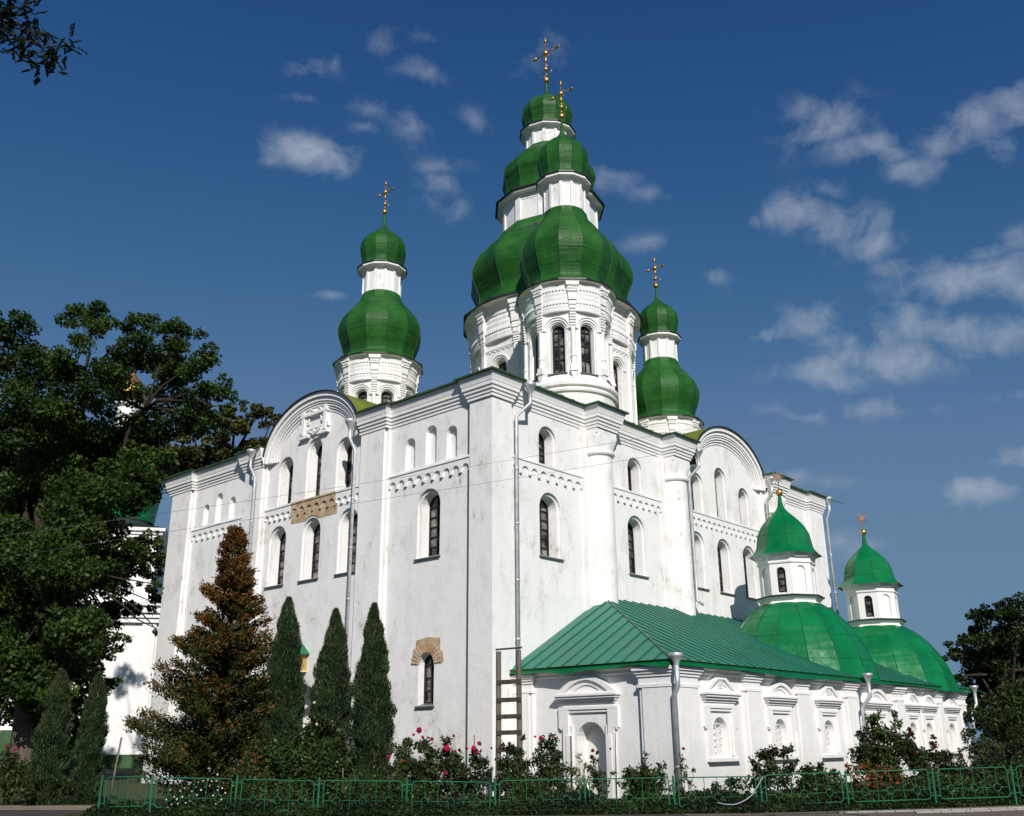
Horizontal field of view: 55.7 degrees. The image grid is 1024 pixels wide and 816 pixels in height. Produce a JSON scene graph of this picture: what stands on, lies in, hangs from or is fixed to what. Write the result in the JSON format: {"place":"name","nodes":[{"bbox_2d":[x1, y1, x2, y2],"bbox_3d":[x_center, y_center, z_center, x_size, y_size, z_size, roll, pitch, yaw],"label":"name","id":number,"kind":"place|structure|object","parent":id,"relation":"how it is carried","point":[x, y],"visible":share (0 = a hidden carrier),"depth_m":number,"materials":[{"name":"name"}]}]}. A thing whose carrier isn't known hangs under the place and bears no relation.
{"place":"outdoors","nodes":[
{"label":"outdoors","id":0,"kind":"place"},
{"bbox_2d":[0,805,91,809],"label":"sandy path","id":1,"kind":"structure","parent":0,"point":[44,807],"depth_m":24.28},
{"bbox_2d":[0,369,168,768],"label":"white church","id":2,"kind":"structure","parent":0,"point":[132,664],"depth_m":71.34,"materials":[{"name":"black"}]},
{"bbox_2d":[0,363,1022,536],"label":"overhead wire","id":3,"kind":"object","parent":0,"point":[506,460],"visible":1,"depth_m":17.65,"materials":[{"name":"grey metal"}]},
{"bbox_2d":[0,740,1023,815],"bbox_3d":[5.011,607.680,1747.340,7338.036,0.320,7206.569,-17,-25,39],"label":"ground","id":4,"kind":"structure","parent":0,"point":[109,772],"depth_m":31.55,"materials":[{"name":"soil"}]},
{"bbox_2d":[0,743,20,803],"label":"rose bush","id":5,"kind":"object","parent":4,"relation":"on","point":[6,752],"visible":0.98,"depth_m":26.28,"materials":[{"name":"green plant"}]},
{"bbox_2d":[0,744,77,804],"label":"shrub","id":6,"kind":"object","parent":4,"relation":"on","point":[12,781],"visible":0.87,"depth_m":25.50,"materials":[{"name":"green plant"}]},
{"bbox_2d":[0,810,85,815],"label":"lane","id":7,"kind":"structure","parent":4,"relation":"on","point":[35,812],"depth_m":22.35,"materials":[{"name":"grey asphalt"}]},
{"bbox_2d":[0,0,87,84],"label":"acacia tree","id":8,"kind":"object","parent":4,"relation":"on","point":[7,13],"visible":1,"depth_m":9.03,"materials":[{"name":"green plant"}]},
{"bbox_2d":[21,668,74,805],"bbox_3d":[-12.354,8.824,26.080,1.319,3.554,1.216,-17,-25,39],"label":"juniper tree","id":9,"kind":"object","parent":4,"relation":"on","point":[53,753],"visible":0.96,"depth_m":25.76,"materials":[{"name":"green plant"}]},
{"bbox_2d":[65,671,109,804],"bbox_3d":[-11.434,8.939,26.346,1.032,3.507,1.046,-17,-25,39],"label":"juniper tree","id":10,"kind":"object","parent":4,"relation":"on","point":[93,728],"visible":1,"depth_m":26.09,"materials":[{"name":"green plant"}]},
{"bbox_2d":[100,777,128,810],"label":"garden gate","id":11,"kind":"structure","parent":4,"relation":"on","point":[109,792],"depth_m":21.64,"materials":[{"name":"green metal"}]},
{"bbox_2d":[109,737,122,802],"bbox_3d":[-8.930,8.274,21.714,0.185,1.687,0.048,0,-19,-1],"label":"wooden pole","id":12,"kind":"object","parent":4,"relation":"on","point":[115,768],"visible":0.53,"depth_m":21.77,"materials":[{"name":"grey wood"}]},
{"bbox_2d":[0,299,250,764],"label":"maple tree","id":13,"kind":"object","parent":4,"relation":"on","point":[56,449],"visible":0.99,"depth_m":44.56,"materials":[{"name":"green plant"}]},
{"bbox_2d":[166,774,227,807],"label":"petunia clump","id":14,"kind":"object","parent":4,"relation":"on","point":[214,787],"visible":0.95,"depth_m":20.98,"materials":[{"name":"green plant"}]},
{"bbox_2d":[120,525,306,800],"bbox_3d":[-7.836,6.844,26.131,4.832,7.580,4.373,3,-19,-9],"label":"thuja tree","id":15,"kind":"object","parent":4,"relation":"on","point":[227,662],"visible":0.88,"depth_m":25.27,"materials":[{"name":"brown plant"}]},
{"bbox_2d":[147,401,281,494],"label":"maple tree","id":16,"kind":"object","parent":4,"relation":"on","point":[195,456],"visible":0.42,"depth_m":62.89,"materials":[{"name":"green plant"}]},
{"bbox_2d":[222,743,280,797],"bbox_3d":[-6.296,8.915,23.463,1.637,1.492,1.398,-17,-25,39],"label":"shrub","id":17,"kind":"object","parent":4,"relation":"on","point":[265,773],"visible":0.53,"depth_m":23.30,"materials":[{"name":"green plant"}]},
{"bbox_2d":[258,596,308,789],"bbox_3d":[-5.885,7.526,25.140,1.310,5.290,1.308,-7,-20,19],"label":"juniper tree","id":18,"kind":"object","parent":4,"relation":"on","point":[287,685],"visible":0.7,"depth_m":25.05,"materials":[{"name":"green plant"}]},
{"bbox_2d":[262,701,358,799],"bbox_3d":[-4.853,8.380,23.446,2.310,2.472,1.460,0,-19,-2],"label":"shrub","id":19,"kind":"object","parent":4,"relation":"on","point":[323,761],"visible":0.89,"depth_m":23.17,"materials":[{"name":"green plant"}]},
{"bbox_2d":[307,607,352,795],"bbox_3d":[-4.633,7.612,24.933,1.400,4.953,1.381,-17,-25,39],"label":"juniper tree","id":20,"kind":"object","parent":4,"relation":"on","point":[331,684],"visible":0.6,"depth_m":24.86,"materials":[{"name":"green plant"}]},
{"bbox_2d":[346,602,397,788],"bbox_3d":[-3.548,7.427,24.525,1.359,5.028,1.379,-17,-25,39],"label":"juniper tree","id":21,"kind":"object","parent":4,"relation":"on","point":[372,712],"visible":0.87,"depth_m":24.25,"materials":[{"name":"green plant"}]},
{"bbox_2d":[382,737,430,792],"bbox_3d":[-2.435,8.606,22.882,1.140,1.631,1.067,-17,-25,39],"label":"rose bush","id":22,"kind":"object","parent":4,"relation":"on","point":[404,759],"visible":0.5,"depth_m":22.94,"materials":[{"name":"green plant"}]},
{"bbox_2d":[404,727,450,797],"bbox_3d":[-1.975,8.467,22.799,1.093,1.835,1.007,-17,-25,39],"label":"rose bush","id":23,"kind":"object","parent":4,"relation":"on","point":[429,765],"visible":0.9,"depth_m":22.67,"materials":[{"name":"green plant"}]},
{"bbox_2d":[433,734,471,797],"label":"rose bush","id":24,"kind":"object","parent":4,"relation":"on","point":[452,764],"visible":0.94,"depth_m":22.63,"materials":[{"name":"green plant"}]},
{"bbox_2d":[457,741,501,796],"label":"rose bush","id":25,"kind":"object","parent":4,"relation":"on","point":[479,762],"visible":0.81,"depth_m":22.63,"materials":[{"name":"green plant"}]},
{"bbox_2d":[141,38,843,795],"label":"church","id":26,"kind":"structure","parent":4,"relation":"on","point":[457,582],"depth_m":37.64,"materials":[{"name":"white paint"}]},
{"bbox_2d":[263,532,285,588],"bbox_3d":[-9.150,5.962,38.253,1.240,2.260,0.550,-17,-25,39],"label":"window","id":27,"kind":"structure","parent":26,"relation":"in","point":[283,539],"depth_m":38.58,"materials":[{"name":"black"}]},
{"bbox_2d":[288,464,292,503],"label":"window","id":28,"kind":"structure","parent":26,"relation":"in","point":[291,470],"depth_m":39.45,"materials":[{"name":"black glass"}]},
{"bbox_2d":[300,645,309,672],"bbox_3d":[-7.840,9.116,35.262,0.800,0.980,0.560,-17,-25,39],"label":"icon case","id":29,"kind":"object","parent":26,"relation":"attached to","point":[304,652],"visible":0.16,"depth_m":35.19,"materials":[{"name":"yellow"}]},
{"bbox_2d":[297,524,319,582],"bbox_3d":[-7.523,5.470,36.873,1.240,2.260,0.550,-17,-25,39],"label":"window","id":30,"kind":"structure","parent":26,"relation":"in","point":[316,541],"depth_m":37.18,"materials":[{"name":"black"}]},
{"bbox_2d":[304,445,321,499],"bbox_3d":[-7.622,2.464,37.986,1.060,2.350,0.550,-17,-25,39],"label":"window","id":31,"kind":"structure","parent":26,"relation":"in","point":[320,449],"depth_m":38.35,"materials":[{"name":"black glass"}]},
{"bbox_2d":[334,445,351,491],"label":"window","id":32,"kind":"structure","parent":26,"relation":"in","point":[349,459],"depth_m":37.09,"materials":[{"name":"black"}]},
{"bbox_2d":[333,514,357,575],"bbox_3d":[-5.881,4.963,35.483,1.240,2.280,0.550,-17,-25,39],"label":"window","id":33,"kind":"structure","parent":26,"relation":"in","point":[355,517],"depth_m":35.73,"materials":[{"name":"black"}]},
{"bbox_2d":[358,392,366,400],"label":"window","id":34,"kind":"structure","parent":26,"relation":"in","point":[363,395],"depth_m":48.76,"materials":[{"name":"black glass"}]},
{"bbox_2d":[381,392,391,402],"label":"window","id":35,"kind":"structure","parent":26,"relation":"in","point":[385,396],"depth_m":48.81,"materials":[{"name":"black glass"}]},
{"bbox_2d":[414,655,433,707],"bbox_3d":[-2.682,8.740,31.037,0.860,1.660,0.380,-17,-25,39],"label":"window","id":36,"kind":"structure","parent":26,"relation":"in","point":[429,665],"depth_m":31.22,"materials":[{"name":"black"}]},
{"bbox_2d":[413,495,440,560],"bbox_3d":[-2.687,4.010,32.767,1.240,2.250,0.550,-17,-25,39],"label":"window","id":37,"kind":"structure","parent":26,"relation":"in","point":[434,512],"depth_m":33.05,"materials":[{"name":"black glass"}]},
{"bbox_2d":[499,362,505,370],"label":"window","id":38,"kind":"structure","parent":26,"relation":"in","point":[503,366],"depth_m":48.43,"materials":[{"name":"black glass"}]},
{"bbox_2d":[532,337,537,381],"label":"window","id":39,"kind":"structure","parent":26,"relation":"in","point":[536,337],"depth_m":41.41,"materials":[{"name":"black"}]},
{"bbox_2d":[539,433,557,468],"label":"window","id":40,"kind":"structure","parent":26,"relation":"in","point":[541,441],"depth_m":34.12,"materials":[{"name":"black"}]},
{"bbox_2d":[539,500,564,560],"bbox_3d":[1.156,4.102,32.924,0.550,2.120,1.240,-17,-25,39],"label":"window","id":41,"kind":"structure","parent":26,"relation":"in","point":[543,510],"depth_m":33.22,"materials":[{"name":"black"}]},
{"bbox_2d":[547,326,567,375],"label":"window","id":42,"kind":"structure","parent":26,"relation":"in","point":[558,334],"depth_m":40.55,"materials":[{"name":"black"}]},
{"bbox_2d":[580,327,598,375],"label":"window","id":43,"kind":"structure","parent":26,"relation":"in","point":[584,332],"depth_m":40.63,"materials":[{"name":"black"}]},
{"bbox_2d":[613,364,618,407],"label":"window","id":44,"kind":"structure","parent":26,"relation":"in","point":[614,367],"depth_m":48.69,"materials":[{"name":"black"}]},
{"bbox_2d":[628,466,642,494],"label":"window","id":45,"kind":"structure","parent":26,"relation":"in","point":[629,471],"depth_m":37.83,"materials":[{"name":"black"}]},
{"bbox_2d":[628,522,649,577],"bbox_3d":[4.557,5.300,36.503,0.550,2.150,1.240,-17,-25,39],"label":"window","id":46,"kind":"structure","parent":26,"relation":"in","point":[630,530],"depth_m":36.83,"materials":[{"name":"black"}]},
{"bbox_2d":[691,482,697,511],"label":"window","id":47,"kind":"structure","parent":26,"relation":"in","point":[691,482],"depth_m":41.07,"materials":[{"name":"black"}]},
{"bbox_2d":[691,541,709,590],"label":"window","id":48,"kind":"structure","parent":26,"relation":"in","point":[691,541],"depth_m":39.77,"materials":[{"name":"white"}]},
{"bbox_2d":[714,477,730,521],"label":"window","id":49,"kind":"structure","parent":26,"relation":"in","point":[714,477],"depth_m":42.52,"materials":[{"name":"black"}]},
{"bbox_2d":[717,546,736,595],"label":"window","id":50,"kind":"structure","parent":26,"relation":"in","point":[718,550],"depth_m":41.40,"materials":[{"name":"black"}]},
{"bbox_2d":[743,554,754,599],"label":"window","id":51,"kind":"structure","parent":26,"relation":"in","point":[746,583],"depth_m":42.93,"materials":[{"name":"black"}]},
{"bbox_2d":[495,647,522,796],"bbox_3d":[-0.076,8.014,24.394,0.712,3.902,0.295,0,-19,0],"label":"wooden ladder","id":52,"kind":"object","parent":4,"relation":"on","point":[517,681],"visible":0.74,"depth_m":24.53,"materials":[{"name":"brown wood"}]},
{"bbox_2d":[493,733,534,796],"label":"rose bush","id":53,"kind":"object","parent":4,"relation":"on","point":[516,764],"visible":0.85,"depth_m":22.73,"materials":[{"name":"green plant"}]},
{"bbox_2d":[80,778,1023,815],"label":"ground cover","id":54,"kind":"object","parent":4,"relation":"on","point":[529,805],"visible":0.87,"depth_m":20.74,"materials":[{"name":"green plant"}]},
{"bbox_2d":[527,733,576,793],"bbox_3d":[0.930,8.475,22.698,1.145,1.708,0.812,2,-19,-6],"label":"rose bush","id":55,"kind":"object","parent":4,"relation":"on","point":[553,765],"visible":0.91,"depth_m":22.68,"materials":[{"name":"green plant"}]},
{"bbox_2d":[97,765,1023,812],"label":"garden fence","id":56,"kind":"object","parent":4,"relation":"on","point":[584,782],"visible":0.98,"depth_m":20.89,"materials":[{"name":"green metal"}]},
{"bbox_2d":[717,776,762,804],"bbox_3d":[4.906,8.190,20.728,1.080,0.575,0.163,1,-19,-5],"label":"garden hose","id":57,"kind":"object","parent":56,"relation":"hanging from","point":[745,799],"visible":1,"depth_m":20.64,"materials":[{"name":"grey rubber"}]},
{"bbox_2d":[570,736,572,792],"bbox_3d":[1.401,8.603,22.840,0.065,1.640,0.048,1,-19,-3],"label":"stake","id":58,"kind":"object","parent":4,"relation":"on","point":[571,758],"visible":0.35,"depth_m":22.95,"materials":[{"name":"grey wood"}]},
{"bbox_2d":[568,753,598,792],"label":"lily clump","id":59,"kind":"object","parent":4,"relation":"on","point":[577,775],"visible":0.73,"depth_m":22.49,"materials":[{"name":"green plant"}]},
{"bbox_2d":[588,747,617,798],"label":"rose bush","id":60,"kind":"object","parent":4,"relation":"on","point":[594,773],"visible":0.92,"depth_m":22.29,"materials":[{"name":"green plant"}]},
{"bbox_2d":[615,733,616,792],"bbox_3d":[2.434,8.499,22.661,0.054,1.702,0.031,1,-19,-3],"label":"stake","id":61,"kind":"object","parent":4,"relation":"on","point":[615,762],"visible":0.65,"depth_m":22.70,"materials":[{"name":"grey wood"}]},
{"bbox_2d":[232,759,1023,811],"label":"bedding plants","id":62,"kind":"object","parent":4,"relation":"on","point":[359,789],"visible":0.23,"depth_m":21.59,"materials":[{"name":"green plant"}]},
{"bbox_2d":[616,763,672,799],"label":"shrub","id":63,"kind":"object","parent":4,"relation":"on","point":[633,785],"visible":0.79,"depth_m":22.13,"materials":[{"name":"green plant"}]},
{"bbox_2d":[641,751,667,775],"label":"rose bush","id":64,"kind":"object","parent":4,"relation":"on","point":[646,767],"visible":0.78,"depth_m":22.38,"materials":[{"name":"green plant"}]},
{"bbox_2d":[675,747,696,796],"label":"rose bush","id":65,"kind":"object","parent":4,"relation":"on","point":[682,791],"visible":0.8,"depth_m":22.05,"materials":[{"name":"green plant"}]},
{"bbox_2d":[711,777,752,795],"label":"shrub","id":66,"kind":"object","parent":4,"relation":"on","point":[732,784],"visible":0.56,"depth_m":21.81,"materials":[{"name":"green plant"}]},
{"bbox_2d":[509,471,985,797],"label":"chapel","id":67,"kind":"structure","parent":4,"relation":"on","point":[800,667],"depth_m":30.96,"materials":[{"name":"white paint"}]},
{"bbox_2d":[777,568,786,591],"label":"window","id":68,"kind":"structure","parent":67,"relation":"in","point":[781,575],"depth_m":37.71,"materials":[{"name":"black glass"}]},
{"bbox_2d":[864,596,873,616],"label":"window","id":69,"kind":"structure","parent":67,"relation":"in","point":[868,600],"depth_m":43.12,"materials":[{"name":"black glass"}]},
{"bbox_2d":[747,742,799,794],"bbox_3d":[6.007,8.365,22.081,1.240,1.411,0.853,7,-21,-21],"label":"rose bush","id":70,"kind":"object","parent":4,"relation":"on","point":[770,762],"visible":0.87,"depth_m":22.02,"materials":[{"name":"green plant"}]},
{"bbox_2d":[795,760,845,795],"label":"shrub","id":71,"kind":"object","parent":4,"relation":"on","point":[807,768],"visible":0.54,"depth_m":22.26,"materials":[{"name":"green plant"}]},
{"bbox_2d":[844,761,903,789],"bbox_3d":[8.495,8.731,22.574,1.290,0.930,0.899,1,-19,-3],"label":"flower bed","id":72,"kind":"object","parent":4,"relation":"on","point":[872,776],"visible":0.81,"depth_m":22.58,"materials":[{"name":"green plant"}]},
{"bbox_2d":[846,709,929,786],"bbox_3d":[9.022,8.391,23.468,1.946,2.134,1.117,2,-19,-7],"label":"climbing rose","id":73,"kind":"object","parent":4,"relation":"on","point":[908,751],"visible":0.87,"depth_m":23.37,"materials":[{"name":"green plant"}]},
{"bbox_2d":[914,733,974,783],"bbox_3d":[10.586,8.772,23.757,1.565,1.506,0.889,-2,-19,4],"label":"rose bush","id":74,"kind":"object","parent":4,"relation":"on","point":[941,759],"visible":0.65,"depth_m":23.68,"materials":[{"name":"green plant"}]},
{"bbox_2d":[956,742,980,770],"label":"rose bush","id":75,"kind":"object","parent":4,"relation":"on","point":[969,757],"visible":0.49,"depth_m":24.46,"materials":[{"name":"green plant"}]},
{"bbox_2d":[941,591,1023,759],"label":"chestnut tree","id":76,"kind":"object","parent":4,"relation":"on","point":[996,658],"visible":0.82,"depth_m":47.52,"materials":[{"name":"green plant"}]},
{"bbox_2d":[961,704,1023,774],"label":"lilac bush","id":77,"kind":"object","parent":4,"relation":"on","point":[1014,716],"visible":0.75,"depth_m":39.26,"materials":[{"name":"green plant"}]},
{"bbox_2d":[970,752,1023,782],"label":"shrub","id":78,"kind":"object","parent":4,"relation":"on","point":[1020,770],"visible":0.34,"depth_m":24.72,"materials":[{"name":"green plant"}]},
{"bbox_2d":[0,381,1023,558],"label":"overhead wire","id":79,"kind":"object","parent":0,"point":[507,479],"visible":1,"depth_m":17.74,"materials":[{"name":"grey"}]},
{"bbox_2d":[0,0,1023,740],"label":"sky","id":80,"kind":"structure","parent":0,"point":[828,195],"materials":[{"name":"blue"}]},
{"bbox_2d":[545,814,685,815],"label":"road","id":81,"kind":"structure","parent":0,"point":[621,815],"depth_m":20.08,"materials":[{"name":"grey asphalt"}]},
{"bbox_2d":[684,805,1023,815],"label":"pavement","id":82,"kind":"structure","parent":0,"point":[981,813],"depth_m":19.38,"materials":[{"name":"grey concrete"}]},
{"bbox_2d":[836,806,1023,812],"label":"paving edge","id":83,"kind":"object","parent":82,"relation":"on","point":[966,809],"visible":1,"depth_m":19.73,"materials":[{"name":"concrete"}]}
]}

